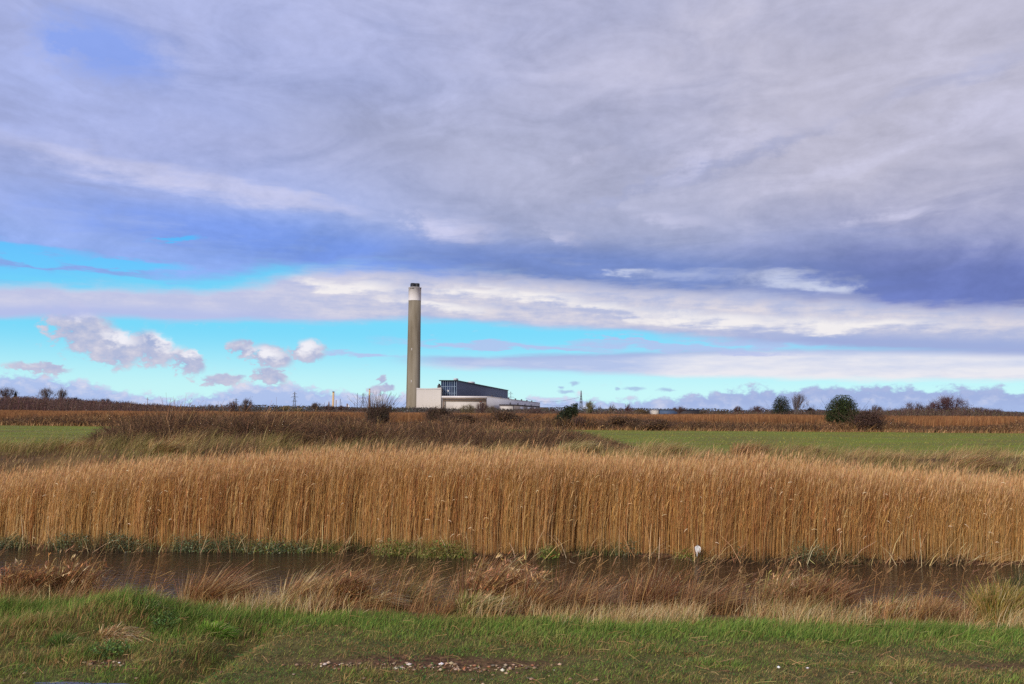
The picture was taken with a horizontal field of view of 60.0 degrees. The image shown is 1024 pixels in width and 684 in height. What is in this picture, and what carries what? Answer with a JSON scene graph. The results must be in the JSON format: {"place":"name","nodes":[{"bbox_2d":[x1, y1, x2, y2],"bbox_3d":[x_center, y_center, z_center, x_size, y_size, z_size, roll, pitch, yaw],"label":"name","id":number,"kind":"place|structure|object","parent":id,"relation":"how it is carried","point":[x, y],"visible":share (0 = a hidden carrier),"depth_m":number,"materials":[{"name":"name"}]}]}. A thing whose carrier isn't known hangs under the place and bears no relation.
{"place":"outdoors","nodes":[
{"label":"outdoors","id":0,"kind":"place"},
{"bbox_2d":[3,659,1017,683],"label":"gravel","id":1,"kind":"structure","parent":0,"point":[431,666],"depth_m":6.07,"materials":[{"name":"gravel"}]},
{"bbox_2d":[0,410,1023,683],"bbox_3d":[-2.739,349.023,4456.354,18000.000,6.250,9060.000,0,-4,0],"label":"ground","id":2,"kind":"structure","parent":0,"point":[962,660],"depth_m":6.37,"materials":[{"name":"plant"}]},
{"bbox_2d":[0,386,20,396],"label":"bare tree","id":3,"kind":"object","parent":2,"relation":"on","point":[5,392],"visible":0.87,"depth_m":299.03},
{"bbox_2d":[0,553,67,600],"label":"tussock","id":4,"kind":"object","parent":2,"relation":"on","point":[21,575],"visible":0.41,"depth_m":8.29,"materials":[{"name":"plant"}]},
{"bbox_2d":[35,387,56,399],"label":"bare tree","id":5,"kind":"object","parent":2,"relation":"on","point":[45,392],"visible":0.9,"depth_m":278.80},
{"bbox_2d":[57,388,67,397],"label":"bare tree","id":6,"kind":"object","parent":2,"relation":"on","point":[60,395],"visible":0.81,"depth_m":278.99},
{"bbox_2d":[45,631,87,647],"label":"grass tussock","id":7,"kind":"object","parent":2,"relation":"on","point":[59,637],"depth_m":6.52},
{"bbox_2d":[44,527,103,550],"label":"waterside plant","id":8,"kind":"object","parent":2,"relation":"on","point":[60,542],"visible":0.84,"depth_m":15.68,"materials":[{"name":"green plant"}]},
{"bbox_2d":[46,439,110,452],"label":"grass tussock","id":9,"kind":"object","parent":2,"relation":"on","point":[72,445],"depth_m":26.73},
{"bbox_2d":[39,544,122,599],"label":"tussock","id":10,"kind":"object","parent":2,"relation":"on","point":[80,577],"visible":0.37,"depth_m":8.51,"materials":[{"name":"plant"}]},
{"bbox_2d":[36,682,125,683],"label":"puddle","id":11,"kind":"object","parent":2,"relation":"on","point":[75,683],"visible":0.96,"depth_m":5.60,"materials":[{"name":"grey"}]},
{"bbox_2d":[0,395,210,411],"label":"scrub woodland","id":12,"kind":"object","parent":2,"relation":"on","point":[14,403],"visible":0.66,"depth_m":186.06,"materials":[{"name":"plant"}]},
{"bbox_2d":[85,638,131,661],"bbox_3d":[-2.840,2.189,6.288,0.325,0.122,0.302,0,-4,0],"label":"weed patch","id":13,"kind":"object","parent":2,"relation":"on","point":[108,644],"visible":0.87,"depth_m":6.25,"materials":[{"name":"green plant"}]},
{"bbox_2d":[85,623,156,644],"bbox_3d":[-2.927,2.233,6.712,0.677,0.200,0.384,0,-4,0],"label":"straw heap","id":14,"kind":"object","parent":2,"relation":"on","point":[111,629],"visible":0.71,"depth_m":6.71,"materials":[{"name":"plant"}]},
{"bbox_2d":[125,593,185,621],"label":"grass tussock","id":15,"kind":"object","parent":2,"relation":"on","point":[151,605],"depth_m":7.14,"materials":[{"name":"plant"}]},
{"bbox_2d":[147,610,181,633],"bbox_3d":[-2.723,2.210,6.968,0.272,0.162,0.252,0,-4,0],"label":"weed patch","id":16,"kind":"object","parent":2,"relation":"on","point":[162,617],"visible":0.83,"depth_m":6.96,"materials":[{"name":"green plant"}]},
{"bbox_2d":[137,436,200,455],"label":"grass tussock","id":17,"kind":"object","parent":2,"relation":"on","point":[162,447],"depth_m":25.61,"materials":[{"name":"plant"}]},
{"bbox_2d":[164,527,236,552],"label":"waterside plant","id":18,"kind":"object","parent":2,"relation":"on","point":[192,545],"visible":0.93,"depth_m":15.57,"materials":[{"name":"green plant"}]},
{"bbox_2d":[184,606,217,620],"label":"grass tussock","id":19,"kind":"object","parent":2,"relation":"on","point":[190,614],"depth_m":7.27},
{"bbox_2d":[196,620,243,640],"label":"grass tussock","id":20,"kind":"object","parent":2,"relation":"on","point":[220,627],"depth_m":6.93,"materials":[{"name":"plant"}]},
{"bbox_2d":[169,560,282,604],"bbox_3d":[-2.699,2.399,8.526,1.466,0.656,0.776,0,-4,0],"label":"grass tussock","id":21,"kind":"object","parent":2,"relation":"on","point":[216,588],"depth_m":8.45,"materials":[{"name":"plant"}]},
{"bbox_2d":[227,400,240,411],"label":"thorn tree","id":22,"kind":"object","parent":2,"relation":"on","point":[232,407],"visible":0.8,"depth_m":169.04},
{"bbox_2d":[240,398,254,411],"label":"thorn tree","id":23,"kind":"object","parent":2,"relation":"on","point":[247,403],"visible":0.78,"depth_m":164.24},
{"bbox_2d":[278,405,292,410],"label":"bare tree","id":24,"kind":"object","parent":2,"relation":"on","point":[286,408],"visible":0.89,"depth_m":418.46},
{"bbox_2d":[310,401,323,410],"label":"thorn tree","id":25,"kind":"object","parent":2,"relation":"on","point":[315,406],"visible":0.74,"depth_m":258.93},
{"bbox_2d":[272,563,372,606],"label":"grass tussock","id":26,"kind":"object","parent":2,"relation":"on","point":[309,585],"depth_m":8.36,"materials":[{"name":"plant"}]},
{"bbox_2d":[303,537,347,552],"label":"waterside plant","id":27,"kind":"object","parent":2,"relation":"on","point":[324,548],"visible":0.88,"depth_m":15.68,"materials":[{"name":"green plant"}]},
{"bbox_2d":[307,442,349,454],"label":"grass tussock","id":28,"kind":"object","parent":2,"relation":"on","point":[324,448],"depth_m":24.72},
{"bbox_2d":[322,404,336,410],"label":"thorn tree","id":29,"kind":"object","parent":2,"relation":"on","point":[332,407],"visible":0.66,"depth_m":254.00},
{"bbox_2d":[332,391,334,405],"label":"refinery chimney","id":30,"kind":"object","parent":2,"relation":"on","point":[333,398],"visible":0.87,"depth_m":2392.85,"materials":[{"name":"stone"}]},
{"bbox_2d":[337,406,349,410],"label":"thorn tree","id":31,"kind":"object","parent":2,"relation":"on","point":[342,408],"visible":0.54,"depth_m":258.88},
{"bbox_2d":[320,565,386,606],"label":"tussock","id":32,"kind":"object","parent":2,"relation":"on","point":[347,593],"visible":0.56,"depth_m":8.13,"materials":[{"name":"plant"}]},
{"bbox_2d":[72,397,638,452],"bbox_3d":[-6.335,3.356,34.952,24.350,2.427,14.190,0,-4,0],"label":"bramble thicket","id":33,"kind":"object","parent":2,"relation":"on","point":[473,434],"visible":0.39,"depth_m":30.38,"materials":[{"name":"plant"}]},
{"bbox_2d":[308,549,407,605],"bbox_3d":[-1.392,2.197,8.194,1.070,0.615,0.484,0,-4,0],"label":"grass tussock","id":34,"kind":"object","parent":2,"relation":"on","point":[319,592],"depth_m":8.18,"materials":[{"name":"plant"}]},
{"bbox_2d":[347,390,410,425],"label":"thorn bush","id":35,"kind":"object","parent":2,"relation":"on","point":[376,413],"visible":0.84,"depth_m":87.45,"materials":[{"name":"brown plant"}]},
{"bbox_2d":[339,581,418,610],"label":"grass tussock","id":36,"kind":"object","parent":2,"relation":"on","point":[372,600],"depth_m":8.14,"materials":[{"name":"plant"}]},
{"bbox_2d":[406,283,420,408],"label":"power station chimney","id":37,"kind":"object","parent":2,"relation":"on","point":[414,341],"visible":0.97,"depth_m":1395.81,"materials":[{"name":"concrete"}]},
{"bbox_2d":[379,566,456,611],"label":"grass tussock","id":38,"kind":"object","parent":2,"relation":"on","point":[408,592],"depth_m":8.56,"materials":[{"name":"plant"}]},
{"bbox_2d":[416,384,441,410],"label":"boiler block","id":39,"kind":"structure","parent":2,"relation":"on","point":[428,397],"depth_m":1282.58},
{"bbox_2d":[407,405,461,421],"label":"bramble bush","id":40,"kind":"object","parent":2,"relation":"on","point":[432,412],"visible":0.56,"depth_m":94.28,"materials":[{"name":"brown plant"}]},
{"bbox_2d":[413,411,489,424],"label":"bramble bush","id":41,"kind":"object","parent":2,"relation":"on","point":[459,417],"visible":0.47,"depth_m":89.19,"materials":[{"name":"brown plant"}]},
{"bbox_2d":[437,440,487,457],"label":"grass tussock","id":42,"kind":"object","parent":2,"relation":"on","point":[471,451],"depth_m":24.74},
{"bbox_2d":[458,403,476,413],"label":"thorn tree","id":43,"kind":"object","parent":2,"relation":"on","point":[469,408],"visible":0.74,"depth_m":179.23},
{"bbox_2d":[439,378,508,398],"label":"turbine hall","id":44,"kind":"structure","parent":2,"relation":"on","point":[455,387],"depth_m":1397.72,"materials":[{"name":"glass"}]},
{"bbox_2d":[475,400,489,412],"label":"thorn tree","id":45,"kind":"object","parent":2,"relation":"on","point":[482,407],"visible":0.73,"depth_m":174.44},
{"bbox_2d":[451,584,514,615],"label":"grass tussock","id":46,"kind":"object","parent":2,"relation":"on","point":[466,603],"depth_m":7.68,"materials":[{"name":"plant"}]},
{"bbox_2d":[484,406,494,412],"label":"thorn tree","id":47,"kind":"object","parent":2,"relation":"on","point":[488,409],"visible":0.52,"depth_m":171.29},
{"bbox_2d":[442,395,539,409],"bbox_3d":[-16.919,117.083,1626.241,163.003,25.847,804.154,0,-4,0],"label":"workshop shed","id":48,"kind":"structure","parent":2,"relation":"on","point":[456,402],"depth_m":1233.64,"materials":[{"name":"white paint"}]},
{"bbox_2d":[471,407,549,425],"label":"bramble bush","id":49,"kind":"object","parent":2,"relation":"on","point":[504,416],"visible":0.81,"depth_m":89.25,"materials":[{"name":"brown plant"}]},
{"bbox_2d":[0,535,1023,631],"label":"bank grass","id":50,"kind":"structure","parent":2,"relation":"on","point":[692,610],"depth_m":7.80,"materials":[{"name":"plant"}]},
{"bbox_2d":[0,422,1023,482],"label":"rough grass","id":51,"kind":"structure","parent":2,"relation":"on","point":[133,446],"depth_m":25.64,"materials":[{"name":"plant"}]},
{"bbox_2d":[0,409,1023,433],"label":"hedge scrub","id":52,"kind":"object","parent":2,"relation":"on","point":[588,424],"visible":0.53,"depth_m":86.55,"materials":[{"name":"plant"}]},
{"bbox_2d":[0,410,1023,426],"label":"reedbed","id":53,"kind":"object","parent":2,"relation":"on","point":[944,420],"visible":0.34,"depth_m":102.70,"materials":[{"name":"plant"}]},
{"bbox_2d":[447,542,579,611],"bbox_3d":[-0.015,2.227,8.260,1.328,0.800,0.726,0,-4,0],"label":"grass tussock","id":54,"kind":"object","parent":2,"relation":"on","point":[494,579],"depth_m":8.18,"materials":[{"name":"plant"}]},
{"bbox_2d":[499,403,539,409],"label":"grey shed","id":55,"kind":"structure","parent":2,"relation":"on","point":[512,406],"depth_m":1165.71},
{"bbox_2d":[525,407,544,413],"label":"thorn tree","id":56,"kind":"object","parent":2,"relation":"on","point":[536,409],"visible":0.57,"depth_m":189.11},
{"bbox_2d":[500,572,580,613],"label":"grass tussock","id":57,"kind":"object","parent":2,"relation":"on","point":[536,596],"depth_m":7.96,"materials":[{"name":"plant"}]},
{"bbox_2d":[553,403,578,424],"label":"windswept evergreen","id":58,"kind":"object","parent":2,"relation":"on","point":[569,412],"visible":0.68,"depth_m":87.53,"materials":[{"name":"green plant"}]},
{"bbox_2d":[572,417,585,427],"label":"thorn tree","id":59,"kind":"object","parent":2,"relation":"on","point":[576,419],"visible":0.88,"depth_m":86.59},
{"bbox_2d":[579,391,582,408],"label":"electricity pylon","id":60,"kind":"object","parent":2,"relation":"on","point":[581,402],"visible":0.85,"depth_m":1397.27,"materials":[{"name":"metal"}]},
{"bbox_2d":[557,435,614,456],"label":"grass tussock","id":61,"kind":"object","parent":2,"relation":"on","point":[579,443],"depth_m":26.66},
{"bbox_2d":[584,401,595,413],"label":"leafy tree","id":62,"kind":"object","parent":2,"relation":"on","point":[590,408],"visible":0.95,"depth_m":208.93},
{"bbox_2d":[158,406,1023,416],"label":"thorn scrub","id":63,"kind":"object","parent":2,"relation":"on","point":[959,412],"visible":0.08,"depth_m":201.50,"materials":[{"name":"plant"}]},
{"bbox_2d":[170,404,1023,413],"bbox_3d":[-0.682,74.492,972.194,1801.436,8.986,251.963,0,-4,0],"label":"woods","id":64,"kind":"object","parent":2,"relation":"on","point":[405,409],"visible":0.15,"depth_m":900.01,"materials":[{"name":"brown plant"}]},
{"bbox_2d":[536,562,671,615],"bbox_3d":[0.993,2.434,8.629,1.828,0.903,1.039,0,-4,0],"label":"grass tussock","id":65,"kind":"object","parent":2,"relation":"on","point":[592,601],"depth_m":8.55,"materials":[{"name":"plant"}]},
{"bbox_2d":[573,412,661,429],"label":"bramble bush","id":66,"kind":"object","parent":2,"relation":"on","point":[616,419],"visible":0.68,"depth_m":86.89,"materials":[{"name":"brown plant"}]},
{"bbox_2d":[625,403,632,412],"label":"thorn tree","id":67,"kind":"object","parent":2,"relation":"on","point":[626,409],"visible":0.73,"depth_m":219.07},
{"bbox_2d":[611,534,653,555],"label":"waterside plant","id":68,"kind":"object","parent":2,"relation":"on","point":[621,551],"visible":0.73,"depth_m":15.60,"materials":[{"name":"green plant"}]},
{"bbox_2d":[622,407,656,414],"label":"scrub bush","id":69,"kind":"object","parent":2,"relation":"on","point":[643,411],"visible":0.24,"depth_m":213.68,"materials":[{"name":"brown plant"}]},
{"bbox_2d":[620,417,686,430],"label":"bramble bush","id":70,"kind":"object","parent":2,"relation":"on","point":[658,424],"visible":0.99,"depth_m":85.06,"materials":[{"name":"brown plant"}]},
{"bbox_2d":[650,410,658,414],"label":"cream shed","id":71,"kind":"structure","parent":2,"relation":"on","point":[653,411],"depth_m":620.16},
{"bbox_2d":[625,431,699,456],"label":"grass tussock","id":72,"kind":"object","parent":2,"relation":"on","point":[673,447],"depth_m":27.64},
{"bbox_2d":[607,556,738,613],"bbox_3d":[1.668,2.480,8.684,1.411,0.783,1.066,2,-5,-24],"label":"grass tussock","id":73,"kind":"object","parent":2,"relation":"on","point":[657,593],"depth_m":8.61,"materials":[{"name":"plant"}]},
{"bbox_2d":[659,410,698,414],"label":"farm shed","id":74,"kind":"structure","parent":2,"relation":"on","point":[670,412],"depth_m":618.31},
{"bbox_2d":[673,406,686,413],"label":"bare tree","id":75,"kind":"object","parent":2,"relation":"on","point":[680,409],"visible":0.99,"depth_m":418.46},
{"bbox_2d":[671,542,695,559],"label":"waterside plant","id":76,"kind":"object","parent":2,"relation":"on","point":[687,555],"visible":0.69,"depth_m":15.24,"materials":[{"name":"green plant"}]},
{"bbox_2d":[686,571,784,615],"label":"grass tussock","id":77,"kind":"object","parent":2,"relation":"on","point":[715,594],"depth_m":8.49,"materials":[{"name":"plant"}]},
{"bbox_2d":[733,406,742,412],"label":"bare tree","id":78,"kind":"object","parent":2,"relation":"on","point":[736,409],"visible":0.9,"depth_m":378.59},
{"bbox_2d":[722,539,762,558],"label":"waterside plant","id":79,"kind":"object","parent":2,"relation":"on","point":[740,551],"visible":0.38,"depth_m":15.14,"materials":[{"name":"green plant"}]},
{"bbox_2d":[720,439,778,459],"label":"grass tussock","id":80,"kind":"object","parent":2,"relation":"on","point":[743,448],"depth_m":25.70,"materials":[{"name":"plant"}]},
{"bbox_2d":[748,406,766,412],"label":"bare tree","id":81,"kind":"object","parent":2,"relation":"on","point":[755,409],"visible":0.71,"depth_m":327.73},
{"bbox_2d":[767,396,798,414],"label":"holm oak","id":82,"kind":"object","parent":2,"relation":"on","point":[782,407],"visible":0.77,"depth_m":199.08,"materials":[{"name":"green plant"}]},
{"bbox_2d":[745,549,856,615],"bbox_3d":[2.745,2.361,8.501,1.159,0.775,0.563,0,-4,0],"label":"grass tussock","id":83,"kind":"object","parent":2,"relation":"on","point":[769,590],"depth_m":8.46,"materials":[{"name":"plant"}]},
{"bbox_2d":[792,391,811,414],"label":"bare tree","id":84,"kind":"object","parent":2,"relation":"on","point":[798,406],"visible":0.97,"depth_m":201.24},
{"bbox_2d":[794,442,826,455],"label":"grass tussock","id":85,"kind":"object","parent":2,"relation":"on","point":[816,451],"depth_m":26.67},
{"bbox_2d":[802,405,818,413],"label":"scrub bush","id":86,"kind":"object","parent":2,"relation":"on","point":[809,408],"visible":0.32,"depth_m":204.41,"materials":[{"name":"brown plant"}]},
{"bbox_2d":[779,537,859,562],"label":"waterside plant","id":87,"kind":"object","parent":2,"relation":"on","point":[802,550],"visible":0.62,"depth_m":15.04,"materials":[{"name":"green plant"}]},
{"bbox_2d":[768,564,879,614],"bbox_3d":[2.979,2.381,8.371,1.344,0.694,0.696,0,-4,0],"label":"grass tussock","id":88,"kind":"object","parent":2,"relation":"on","point":[824,590],"depth_m":8.28,"materials":[{"name":"plant"}]},
{"bbox_2d":[813,394,869,428],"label":"holly tree","id":89,"kind":"object","parent":2,"relation":"on","point":[840,406],"visible":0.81,"depth_m":88.27,"materials":[{"name":"green plant"}]},
{"bbox_2d":[829,406,907,431],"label":"bramble bush","id":90,"kind":"object","parent":2,"relation":"on","point":[868,418],"visible":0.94,"depth_m":86.01,"materials":[{"name":"brown plant"}]},
{"bbox_2d":[870,404,882,410],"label":"bare tree","id":91,"kind":"object","parent":2,"relation":"on","point":[881,408],"visible":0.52,"depth_m":259.32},
{"bbox_2d":[853,450,922,463],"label":"grass tussock","id":92,"kind":"object","parent":2,"relation":"on","point":[886,458],"depth_m":24.63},
{"bbox_2d":[851,598,927,618],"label":"dock clump","id":93,"kind":"object","parent":2,"relation":"on","point":[890,606],"visible":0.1,"depth_m":7.86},
{"bbox_2d":[897,400,925,410],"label":"thorn tree","id":94,"kind":"object","parent":2,"relation":"on","point":[915,407],"visible":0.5,"depth_m":228.83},
{"bbox_2d":[909,587,975,620],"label":"grass tussock","id":95,"kind":"object","parent":2,"relation":"on","point":[946,606],"depth_m":7.76,"materials":[{"name":"plant"}]},
{"bbox_2d":[925,394,971,412],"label":"thorn tree","id":96,"kind":"object","parent":2,"relation":"on","point":[945,403],"visible":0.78,"depth_m":223.68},
{"bbox_2d":[934,448,1017,470],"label":"grass tussock","id":97,"kind":"object","parent":2,"relation":"on","point":[979,461],"depth_m":23.72,"materials":[{"name":"plant"}]},
{"bbox_2d":[966,407,991,414],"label":"thorn tree","id":98,"kind":"object","parent":2,"relation":"on","point":[982,408],"visible":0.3,"depth_m":213.79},
{"bbox_2d":[949,573,1023,622],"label":"grass tussock","id":99,"kind":"object","parent":2,"relation":"on","point":[1004,596],"depth_m":7.67,"materials":[{"name":"plant"}]},
{"bbox_2d":[990,408,1007,415],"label":"thorn tree","id":100,"kind":"object","parent":2,"relation":"on","point":[998,411],"visible":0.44,"depth_m":213.69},
{"bbox_2d":[984,549,1023,597],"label":"rush clump","id":101,"kind":"object","parent":2,"relation":"on","point":[1016,575],"visible":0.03,"depth_m":8.76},
{"bbox_2d":[0,547,1023,615],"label":"water","id":102,"kind":"structure","parent":0,"point":[285,562],"depth_m":14.07,"materials":[{"name":"brown liquid"}]},
{"bbox_2d":[0,529,31,548],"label":"waterside plant","id":103,"kind":"object","parent":102,"relation":"on","point":[2,545],"visible":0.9,"depth_m":15.85,"materials":[{"name":"green plant"}]},
{"bbox_2d":[86,527,159,552],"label":"waterside plant","id":104,"kind":"object","parent":102,"relation":"on","point":[133,542],"visible":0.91,"depth_m":15.62,"materials":[{"name":"green plant"}]},
{"bbox_2d":[205,527,255,552],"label":"waterside plant","id":105,"kind":"object","parent":102,"relation":"on","point":[231,543],"visible":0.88,"depth_m":15.60,"materials":[{"name":"green plant"}]},
{"bbox_2d":[237,536,314,554],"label":"waterside plant","id":106,"kind":"object","parent":102,"relation":"on","point":[283,549],"visible":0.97,"depth_m":15.55,"materials":[{"name":"green plant"}]},
{"bbox_2d":[370,531,442,557],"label":"waterside plant","id":107,"kind":"object","parent":102,"relation":"on","point":[390,552],"visible":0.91,"depth_m":15.32,"materials":[{"name":"green plant"}]},
{"bbox_2d":[415,536,478,559],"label":"waterside plant","id":108,"kind":"object","parent":102,"relation":"on","point":[451,552],"visible":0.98,"depth_m":15.15,"materials":[{"name":"green plant"}]},
{"bbox_2d":[0,437,1023,566],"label":"reedbed","id":109,"kind":"object","parent":102,"relation":"on","point":[519,502],"visible":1,"depth_m":15.72,"materials":[{"name":"plant"}]},
{"bbox_2d":[535,545,560,558],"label":"waterside plant","id":110,"kind":"object","parent":102,"relation":"on","point":[551,553],"visible":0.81,"depth_m":15.21,"materials":[{"name":"green plant"}]},
{"bbox_2d":[695,544,700,556],"bbox_3d":[3.125,3.578,14.907,0.095,0.345,0.065,0,-4,0],"label":"plastic scrap","id":111,"kind":"object","parent":102,"relation":"in","point":[697,548],"visible":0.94,"depth_m":14.91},
{"bbox_2d":[0,425,1023,457],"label":"field","id":112,"kind":"structure","parent":0,"point":[788,438],"depth_m":59.87,"materials":[{"name":"plant"}]},
{"bbox_2d":[0,0,1023,412],"label":"sky","id":113,"kind":"structure","parent":0,"point":[653,204],"materials":[{"name":"blue"}]}
]}

